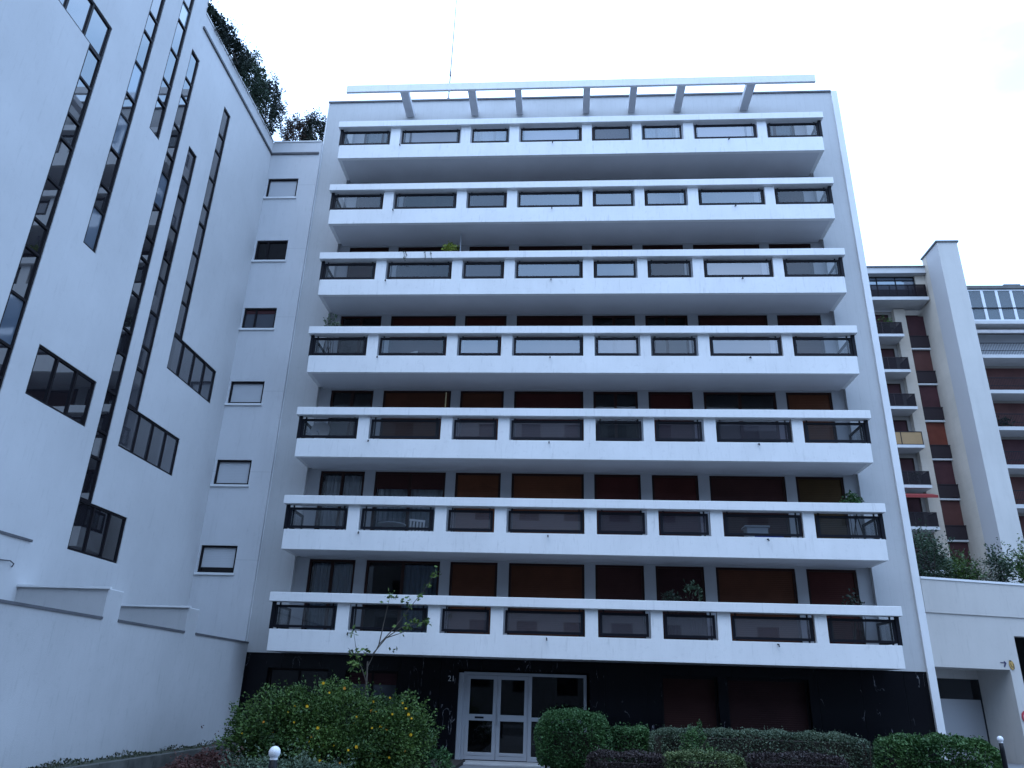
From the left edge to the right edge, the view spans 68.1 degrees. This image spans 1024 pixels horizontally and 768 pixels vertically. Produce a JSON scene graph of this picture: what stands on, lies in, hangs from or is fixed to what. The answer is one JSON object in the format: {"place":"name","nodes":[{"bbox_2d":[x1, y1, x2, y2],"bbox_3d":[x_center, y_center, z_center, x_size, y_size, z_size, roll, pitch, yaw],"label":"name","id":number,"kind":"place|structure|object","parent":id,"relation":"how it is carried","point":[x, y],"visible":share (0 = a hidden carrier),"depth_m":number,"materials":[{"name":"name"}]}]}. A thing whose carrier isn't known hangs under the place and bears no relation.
{"place":"outdoors","nodes":[
{"label":"outdoors","id":0,"kind":"place"},
{"bbox_2d":[235,755,536,767],"bbox_3d":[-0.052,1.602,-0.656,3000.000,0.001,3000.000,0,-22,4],"label":"ground","id":1,"kind":"structure","parent":0,"point":[473,766],"depth_m":19.38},
{"bbox_2d":[0,530,248,767],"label":"garden wall","id":2,"kind":"structure","parent":1,"relation":"on","point":[92,672],"depth_m":15.12,"materials":[{"name":"paint"}]},
{"bbox_2d":[43,742,233,767],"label":"planting strip","id":3,"kind":"object","parent":1,"relation":"on","point":[107,759],"visible":0.17,"depth_m":15.16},
{"bbox_2d":[26,740,234,767],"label":"weeds","id":4,"kind":"object","parent":3,"relation":"on","point":[55,764],"visible":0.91,"depth_m":15.09,"materials":[{"name":"green plant"}]},
{"bbox_2d":[64,743,247,767],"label":"strip kerb","id":5,"kind":"structure","parent":1,"relation":"on","point":[157,760],"depth_m":15.82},
{"bbox_2d":[0,0,322,640],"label":"white building","id":6,"kind":"structure","parent":1,"relation":"on","point":[158,185],"depth_m":19.90,"materials":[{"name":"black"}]},
{"bbox_2d":[0,0,110,388],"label":"strip window","id":7,"kind":"structure","parent":6,"relation":"in","point":[85,14],"depth_m":16.61,"materials":[{"name":"black"}]},
{"bbox_2d":[25,344,95,425],"bbox_3d":[-9.977,0.071,16.761,0.070,1.126,2.116,0,-22,4],"label":"strip window","id":8,"kind":"structure","parent":6,"relation":"in","point":[53,382],"depth_m":16.74,"materials":[{"name":"black"}]},
{"bbox_2d":[83,0,164,252],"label":"strip window","id":9,"kind":"structure","parent":6,"relation":"in","point":[92,235],"depth_m":19.03,"materials":[{"name":"black"}]},
{"bbox_2d":[67,50,198,562],"bbox_3d":[-9.696,-2.752,20.641,0.070,14.746,2.046,0,-22,4],"label":"strip window","id":10,"kind":"structure","parent":6,"relation":"in","point":[97,532],"depth_m":18.81,"materials":[{"name":"black"}]},
{"bbox_2d":[118,147,195,475],"bbox_3d":[-9.612,-2.207,21.874,0.070,9.256,2.826,0,-22,4],"label":"strip window","id":11,"kind":"structure","parent":6,"relation":"in","point":[140,436],"depth_m":20.59,"materials":[{"name":"black"}]},
{"bbox_2d":[149,0,193,138],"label":"strip window","id":12,"kind":"structure","parent":6,"relation":"in","point":[185,12],"depth_m":21.35,"materials":[{"name":"black"}]},
{"bbox_2d":[167,107,229,402],"bbox_3d":[-9.445,-4.204,24.164,0.070,9.276,2.816,0,-22,4],"label":"strip window","id":13,"kind":"structure","parent":6,"relation":"in","point":[183,362],"depth_m":22.89,"materials":[{"name":"black"}]},
{"bbox_2d":[194,545,237,574],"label":"window","id":14,"kind":"structure","parent":6,"relation":"in","point":[214,560],"depth_m":22.89,"materials":[{"name":"black"}]},
{"bbox_2d":[207,0,235,44],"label":"roof shrub","id":15,"kind":"object","parent":6,"relation":"on","point":[218,20],"visible":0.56,"depth_m":24.03,"materials":[{"name":"green plant"}]},
{"bbox_2d":[210,460,251,486],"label":"window","id":16,"kind":"structure","parent":6,"relation":"in","point":[229,473],"depth_m":23.92,"materials":[{"name":"black"}]},
{"bbox_2d":[220,23,258,81],"bbox_3d":[-9.399,-11.215,25.624,1.133,1.540,2.422,0,-22,4],"label":"roof shrub","id":17,"kind":"object","parent":6,"relation":"on","point":[235,46],"visible":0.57,"depth_m":25.38,"materials":[{"name":"green plant"}]},
{"bbox_2d":[224,382,264,405],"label":"window","id":18,"kind":"structure","parent":6,"relation":"in","point":[241,393],"depth_m":24.94,"materials":[{"name":"black"}]},
{"bbox_2d":[235,46,271,113],"bbox_3d":[-9.404,-10.952,26.965,1.477,2.069,2.465,0,-22,4],"label":"roof shrub","id":19,"kind":"object","parent":6,"relation":"on","point":[255,91],"visible":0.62,"depth_m":26.88,"materials":[{"name":"green plant"}]},
{"bbox_2d":[238,308,276,329],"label":"window","id":20,"kind":"structure","parent":6,"relation":"in","point":[254,318],"depth_m":25.97,"materials":[{"name":"black"}]},
{"bbox_2d":[251,241,287,261],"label":"window","id":21,"kind":"structure","parent":6,"relation":"in","point":[266,251],"depth_m":26.99,"materials":[{"name":"black"}]},
{"bbox_2d":[249,70,290,138],"bbox_3d":[-9.204,-10.541,28.532,1.578,2.496,2.441,0,-22,4],"label":"roof shrub","id":22,"kind":"object","parent":6,"relation":"on","point":[273,113],"visible":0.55,"depth_m":28.35,"materials":[{"name":"green plant"}]},
{"bbox_2d":[263,179,297,198],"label":"window","id":23,"kind":"structure","parent":6,"relation":"in","point":[277,188],"depth_m":28.03,"materials":[{"name":"black"}]},
{"bbox_2d":[278,110,314,140],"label":"roof shrub","id":24,"kind":"object","parent":6,"relation":"on","point":[298,125],"visible":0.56,"depth_m":29.51,"materials":[{"name":"green plant"}]},
{"bbox_2d":[298,105,326,141],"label":"roof shrub","id":25,"kind":"object","parent":6,"relation":"on","point":[315,120],"visible":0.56,"depth_m":29.63,"materials":[{"name":"green plant"}]},
{"bbox_2d":[268,746,280,767],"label":"bollard","id":26,"kind":"object","parent":1,"relation":"on","point":[274,752],"visible":1,"depth_m":7.58,"materials":[{"name":"white"}]},
{"bbox_2d":[246,756,464,767],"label":"planting bed","id":27,"kind":"object","parent":1,"relation":"on","point":[457,763],"visible":0.17,"depth_m":19.26,"materials":[{"name":"soil"}]},
{"bbox_2d":[165,725,245,767],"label":"barberry shrub","id":28,"kind":"object","parent":27,"relation":"on","point":[198,757],"visible":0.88,"depth_m":14.61,"materials":[{"name":"purple plant"}]},
{"bbox_2d":[218,734,360,767],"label":"shrub","id":29,"kind":"object","parent":27,"relation":"on","point":[307,762],"visible":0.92,"depth_m":13.49,"materials":[{"name":"green plant"}]},
{"bbox_2d":[213,668,445,767],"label":"flowering shrub","id":30,"kind":"object","parent":27,"relation":"on","point":[369,740],"visible":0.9,"depth_m":15.97,"materials":[{"name":"green plant"}]},
{"bbox_2d":[346,566,440,701],"bbox_3d":[-2.873,6.547,17.832,2.129,4.528,0.683,0,-22,4],"label":"sapling","id":31,"kind":"object","parent":27,"relation":"on","point":[356,664],"visible":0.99,"depth_m":18.01,"materials":[{"name":"green plant"}]},
{"bbox_2d":[417,746,454,767],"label":"shrub","id":32,"kind":"object","parent":27,"relation":"on","point":[445,763],"visible":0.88,"depth_m":16.37,"materials":[{"name":"green plant"}]},
{"bbox_2d":[584,746,668,767],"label":"clipped hedge","id":33,"kind":"object","parent":27,"relation":"on","point":[652,757],"visible":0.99,"depth_m":15.45,"materials":[{"name":"purple plant"}]},
{"bbox_2d":[609,722,652,762],"bbox_3d":[2.868,8.818,18.330,1.157,1.194,1.169,0,-22,4],"label":"clipped hedge","id":34,"kind":"object","parent":27,"relation":"on","point":[634,740],"visible":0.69,"depth_m":18.10,"materials":[{"name":"green plant"}]},
{"bbox_2d":[678,719,716,761],"bbox_3d":[4.123,8.139,16.858,0.831,1.278,0.757,0,-22,4],"label":"round bush","id":35,"kind":"object","parent":27,"relation":"on","point":[694,734],"visible":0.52,"depth_m":16.91,"materials":[{"name":"green plant"}]},
{"bbox_2d":[661,743,749,767],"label":"clipped hedge","id":36,"kind":"object","parent":27,"relation":"on","point":[699,753],"visible":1,"depth_m":15.36,"materials":[{"name":"green plant"}]},
{"bbox_2d":[645,723,879,767],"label":"clipped hedge","id":37,"kind":"object","parent":27,"relation":"on","point":[853,750],"visible":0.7,"depth_m":17.73,"materials":[{"name":"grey plant"}]},
{"bbox_2d":[745,746,848,767],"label":"clipped hedge","id":38,"kind":"object","parent":27,"relation":"on","point":[810,758],"visible":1,"depth_m":15.26,"materials":[{"name":"purple plant"}]},
{"bbox_2d":[868,730,1002,767],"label":"clipped hedge","id":39,"kind":"object","parent":27,"relation":"on","point":[955,743],"visible":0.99,"depth_m":16.75,"materials":[{"name":"green plant"}]},
{"bbox_2d":[532,704,615,767],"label":"box hedge","id":40,"kind":"object","parent":1,"relation":"on","point":[567,748],"visible":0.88,"depth_m":17.56,"materials":[{"name":"green plant"}]},
{"bbox_2d":[235,74,950,767],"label":"apartment building","id":41,"kind":"structure","parent":1,"relation":"on","point":[637,332],"depth_m":23.19,"materials":[{"name":"white"}]},
{"bbox_2d":[266,668,327,726],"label":"window","id":42,"kind":"structure","parent":41,"relation":"in","point":[291,675],"depth_m":21.70,"materials":[{"name":"black"}]},
{"bbox_2d":[311,421,329,434],"bbox_3d":[-5.950,1.672,23.370,0.440,1.100,0.408,19,-28,-35],"label":"satellite dish","id":43,"kind":"object","parent":41,"relation":"on","point":[320,428],"visible":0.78,"depth_m":23.56,"materials":[{"name":"grey"}]},
{"bbox_2d":[301,559,355,629],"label":"window","id":44,"kind":"structure","parent":41,"relation":"in","point":[327,578],"depth_m":22.78,"materials":[{"name":"black glass"}]},
{"bbox_2d":[314,471,364,529],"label":"window","id":45,"kind":"structure","parent":41,"relation":"in","point":[343,485],"depth_m":23.87,"materials":[{"name":"black glass"}]},
{"bbox_2d":[328,390,373,438],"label":"window","id":46,"kind":"structure","parent":41,"relation":"in","point":[333,391],"depth_m":24.89,"materials":[{"name":"black glass"}]},
{"bbox_2d":[336,316,381,355],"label":"window","id":47,"kind":"structure","parent":41,"relation":"in","point":[361,318],"depth_m":25.97,"materials":[{"name":"black glass"}]},
{"bbox_2d":[347,248,388,277],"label":"window","id":48,"kind":"structure","parent":41,"relation":"in","point":[353,271],"depth_m":26.80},
{"bbox_2d":[356,195,383,207],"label":"window","id":49,"kind":"structure","parent":41,"relation":"in","point":[361,201],"depth_m":27.86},
{"bbox_2d":[342,670,397,723],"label":"window","id":50,"kind":"structure","parent":41,"relation":"in","point":[388,680],"depth_m":21.52,"materials":[{"name":"black"}]},
{"bbox_2d":[364,132,390,143],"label":"window","id":51,"kind":"structure","parent":41,"relation":"in","point":[373,138],"depth_m":29.14,"materials":[{"name":"grey glass"}]},
{"bbox_2d":[360,560,439,632],"bbox_3d":[-3.289,6.509,22.379,2.230,2.496,0.220,0,-22,4],"label":"window","id":52,"kind":"structure","parent":41,"relation":"in","point":[413,579],"depth_m":22.61,"materials":[{"name":"black glass"}]},
{"bbox_2d":[370,472,445,530],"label":"window","id":53,"kind":"structure","parent":41,"relation":"in","point":[400,484],"depth_m":23.66,"materials":[{"name":"black glass"}]},
{"bbox_2d":[379,391,450,439],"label":"window","id":54,"kind":"structure","parent":41,"relation":"in","point":[410,399],"depth_m":24.64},
{"bbox_2d":[388,316,455,355],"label":"window","id":55,"kind":"structure","parent":41,"relation":"in","point":[395,346],"depth_m":25.60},
{"bbox_2d":[396,247,459,276],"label":"window","id":56,"kind":"structure","parent":41,"relation":"in","point":[404,270],"depth_m":26.63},
{"bbox_2d":[409,130,460,142],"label":"window","id":57,"kind":"structure","parent":41,"relation":"in","point":[444,136],"depth_m":28.81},
{"bbox_2d":[446,562,497,633],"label":"window","id":58,"kind":"structure","parent":41,"relation":"in","point":[479,579],"depth_m":22.34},
{"bbox_2d":[452,473,500,532],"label":"window","id":59,"kind":"structure","parent":41,"relation":"in","point":[469,485],"depth_m":23.43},
{"bbox_2d":[458,391,503,439],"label":"window","id":60,"kind":"structure","parent":41,"relation":"in","point":[468,399],"depth_m":24.51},
{"bbox_2d":[463,316,506,355],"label":"window","id":61,"kind":"structure","parent":41,"relation":"in","point":[470,346],"depth_m":25.44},
{"bbox_2d":[469,246,508,278],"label":"window","id":62,"kind":"structure","parent":41,"relation":"in","point":[470,248],"depth_m":26.75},
{"bbox_2d":[476,129,509,141],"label":"window","id":63,"kind":"structure","parent":41,"relation":"in","point":[496,135],"depth_m":28.85,"materials":[{"name":"grey glass"}]},
{"bbox_2d":[507,563,584,636],"bbox_3d":[0.991,6.497,22.012,2.226,2.496,0.070,0,-22,4],"label":"window","id":64,"kind":"structure","parent":41,"relation":"in","point":[526,580],"depth_m":22.18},
{"bbox_2d":[510,473,583,533],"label":"window","id":65,"kind":"structure","parent":41,"relation":"in","point":[539,486],"depth_m":23.26,"materials":[{"name":"glass"}]},
{"bbox_2d":[513,391,583,440],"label":"window","id":66,"kind":"structure","parent":41,"relation":"in","point":[522,399],"depth_m":24.33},
{"bbox_2d":[516,316,582,355],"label":"window","id":67,"kind":"structure","parent":41,"relation":"in","point":[524,346],"depth_m":25.28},
{"bbox_2d":[518,246,582,277],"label":"window","id":68,"kind":"structure","parent":41,"relation":"in","point":[546,269],"depth_m":26.32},
{"bbox_2d":[520,192,581,206],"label":"window","id":69,"kind":"structure","parent":41,"relation":"in","point":[569,199],"depth_m":27.39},
{"bbox_2d":[522,128,581,140],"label":"window","id":70,"kind":"structure","parent":41,"relation":"in","point":[548,134],"depth_m":28.50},
{"bbox_2d":[592,245,631,277],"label":"window","id":71,"kind":"structure","parent":41,"relation":"in","point":[604,269],"depth_m":26.17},
{"bbox_2d":[593,192,630,206],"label":"window","id":72,"kind":"structure","parent":41,"relation":"in","point":[602,198],"depth_m":27.24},
{"bbox_2d":[592,316,635,352],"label":"window","id":73,"kind":"structure","parent":41,"relation":"in","point":[593,317],"depth_m":25.38,"materials":[{"name":"black glass"}]},
{"bbox_2d":[593,392,638,437],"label":"window","id":74,"kind":"structure","parent":41,"relation":"in","point":[615,394],"depth_m":24.31,"materials":[{"name":"black glass"}]},
{"bbox_2d":[594,474,642,534],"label":"window","id":75,"kind":"structure","parent":41,"relation":"in","point":[608,487],"depth_m":23.20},
{"bbox_2d":[595,565,645,638],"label":"window","id":76,"kind":"structure","parent":41,"relation":"in","point":[612,582],"depth_m":22.04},
{"bbox_2d":[641,127,675,139],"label":"window","id":77,"kind":"structure","parent":41,"relation":"in","point":[652,132],"depth_m":28.41,"materials":[{"name":"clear glass"}]},
{"bbox_2d":[644,191,679,205],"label":"window","id":78,"kind":"structure","parent":41,"relation":"in","point":[654,198],"depth_m":27.11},
{"bbox_2d":[642,245,684,277],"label":"window","id":79,"kind":"structure","parent":41,"relation":"in","point":[658,269],"depth_m":26.06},
{"bbox_2d":[645,316,689,352],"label":"window","id":80,"kind":"structure","parent":41,"relation":"in","point":[666,317],"depth_m":25.22,"materials":[{"name":"black glass"}]},
{"bbox_2d":[648,392,694,441],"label":"window","id":81,"kind":"structure","parent":41,"relation":"in","point":[657,400],"depth_m":24.17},
{"bbox_2d":[661,590,683,639],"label":"potted plant","id":82,"kind":"object","parent":41,"relation":"on","point":[674,596],"visible":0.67,"depth_m":20.78,"materials":[{"name":"green plant"}]},
{"bbox_2d":[652,475,701,535],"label":"window","id":83,"kind":"structure","parent":41,"relation":"in","point":[664,487],"depth_m":23.08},
{"bbox_2d":[655,566,707,639],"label":"window","id":84,"kind":"structure","parent":41,"relation":"in","point":[668,578],"depth_m":21.96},
{"bbox_2d":[661,676,719,737],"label":"window","id":85,"kind":"structure","parent":41,"relation":"in","point":[685,700],"depth_m":20.81,"materials":[{"name":"black"}]},
{"bbox_2d":[683,579,702,639],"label":"potted plant","id":86,"kind":"object","parent":41,"relation":"on","point":[693,587],"visible":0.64,"depth_m":20.71,"materials":[{"name":"green plant"}]},
{"bbox_2d":[693,126,746,138],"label":"window","id":87,"kind":"structure","parent":41,"relation":"in","point":[703,131],"depth_m":28.07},
{"bbox_2d":[693,244,761,276],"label":"window","id":88,"kind":"structure","parent":41,"relation":"in","point":[714,268],"depth_m":25.89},
{"bbox_2d":[698,315,770,355],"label":"window","id":89,"kind":"structure","parent":41,"relation":"in","point":[721,346],"depth_m":24.90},
{"bbox_2d":[703,392,780,442],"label":"window","id":90,"kind":"structure","parent":41,"relation":"in","point":[738,394],"depth_m":24.07,"materials":[{"name":"black glass"}]},
{"bbox_2d":[709,476,790,537],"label":"window","id":91,"kind":"structure","parent":41,"relation":"in","point":[722,488],"depth_m":22.88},
{"bbox_2d":[741,525,769,536],"bbox_3d":[6.940,4.441,21.485,0.700,0.780,0.460,0,-22,4],"label":"storage box","id":92,"kind":"object","parent":41,"relation":"on","point":[755,528],"visible":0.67,"depth_m":21.41,"materials":[{"name":"grey plastic"}]},
{"bbox_2d":[716,567,802,642],"bbox_3d":[7.028,6.521,21.592,2.254,2.496,0.070,0,-22,4],"label":"window","id":93,"kind":"structure","parent":41,"relation":"in","point":[736,585],"depth_m":21.78,"materials":[{"name":"wood"}]},
{"bbox_2d":[726,678,812,740],"bbox_3d":[6.966,9.098,20.541,2.196,2.046,0.080,0,-22,4],"label":"window","id":94,"kind":"structure","parent":41,"relation":"in","point":[754,703],"depth_m":20.66,"materials":[{"name":"black"}]},
{"bbox_2d":[755,124,794,137],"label":"window","id":95,"kind":"structure","parent":41,"relation":"in","point":[775,130],"depth_m":28.07,"materials":[{"name":"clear glass"}]},
{"bbox_2d":[762,189,803,203],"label":"window","id":96,"kind":"structure","parent":41,"relation":"in","point":[793,196],"depth_m":26.81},
{"bbox_2d":[769,244,813,276],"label":"window","id":97,"kind":"structure","parent":41,"relation":"in","point":[793,268],"depth_m":25.75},
{"bbox_2d":[777,315,824,355],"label":"window","id":98,"kind":"structure","parent":41,"relation":"in","point":[804,346],"depth_m":24.89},
{"bbox_2d":[786,393,836,442],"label":"window","id":99,"kind":"structure","parent":41,"relation":"in","point":[795,401],"depth_m":23.81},
{"bbox_2d":[795,477,850,538],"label":"window","id":100,"kind":"structure","parent":41,"relation":"in","point":[809,489],"depth_m":22.73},
{"bbox_2d":[806,569,864,644],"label":"window","id":101,"kind":"structure","parent":41,"relation":"in","point":[825,587],"depth_m":21.66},
{"bbox_2d":[839,490,864,538],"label":"potted plant","id":102,"kind":"object","parent":41,"relation":"on","point":[849,495],"visible":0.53,"depth_m":21.44,"materials":[{"name":"green plant"}]},
{"bbox_2d":[841,588,865,644],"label":"potted plant","id":103,"kind":"object","parent":41,"relation":"on","point":[854,617],"visible":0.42,"depth_m":20.39,"materials":[{"name":"green plant"}]},
{"bbox_2d":[209,0,1023,285],"label":"sky","id":104,"kind":"structure","parent":0,"point":[930,93],"materials":[{"name":"white"}]},
{"bbox_2d":[867,240,1023,582],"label":"tower block","id":105,"kind":"structure","parent":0,"point":[951,346],"depth_m":52.07,"materials":[{"name":"beige stone"}]},
{"bbox_2d":[868,277,914,284],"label":"window","id":106,"kind":"structure","parent":105,"relation":"in","point":[872,280],"depth_m":55.60,"materials":[{"name":"black glass"}]},
{"bbox_2d":[899,458,914,470],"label":"window","id":107,"kind":"structure","parent":105,"relation":"in","point":[907,464],"depth_m":51.70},
{"bbox_2d":[906,498,922,511],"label":"window","id":108,"kind":"structure","parent":105,"relation":"in","point":[913,504],"depth_m":50.64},
{"bbox_2d":[951,759,1023,767],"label":"driveway","id":109,"kind":"structure","parent":0,"point":[1012,765],"depth_m":19.83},
{"bbox_2d":[919,576,1023,763],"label":"garage building","id":110,"kind":"structure","parent":109,"relation":"on","point":[976,631],"depth_m":21.36,"materials":[{"name":"white paint"},{"name":"paint"},{"name":"dark metal"}]},
{"bbox_2d":[912,518,961,578],"bbox_3d":[13.104,5.455,23.945,1.779,2.478,1.536,7,-23,-13],"label":"terrace shrub","id":111,"kind":"object","parent":110,"relation":"on","point":[931,548],"visible":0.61,"depth_m":23.74,"materials":[{"name":"green plant"}]},
{"bbox_2d":[930,546,989,580],"bbox_3d":[14.235,5.934,24.098,1.432,1.755,1.539,14,-25,-27],"label":"terrace shrub","id":112,"kind":"object","parent":110,"relation":"on","point":[965,571],"visible":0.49,"depth_m":23.93,"materials":[{"name":"green plant"}]},
{"bbox_2d":[940,699,989,759],"bbox_3d":[12.303,9.699,21.323,2.400,1.550,0.050,7,-23,-11],"label":"garage door","id":113,"kind":"structure","parent":110,"relation":"in","point":[963,717],"depth_m":21.51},
{"bbox_2d":[962,554,1009,581],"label":"terrace shrub","id":114,"kind":"object","parent":110,"relation":"on","point":[987,578],"visible":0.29,"depth_m":24.04,"materials":[{"name":"green plant"}]},
{"bbox_2d":[978,537,1020,582],"bbox_3d":[15.639,5.910,24.226,1.283,1.978,1.059,0,-22,4],"label":"terrace shrub","id":115,"kind":"object","parent":110,"relation":"on","point":[1002,564],"visible":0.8,"depth_m":24.18,"materials":[{"name":"green plant"}]},
{"bbox_2d":[999,533,1023,583],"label":"terrace shrub","id":116,"kind":"object","parent":110,"relation":"on","point":[1019,570],"visible":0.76,"depth_m":24.48,"materials":[{"name":"green plant"}]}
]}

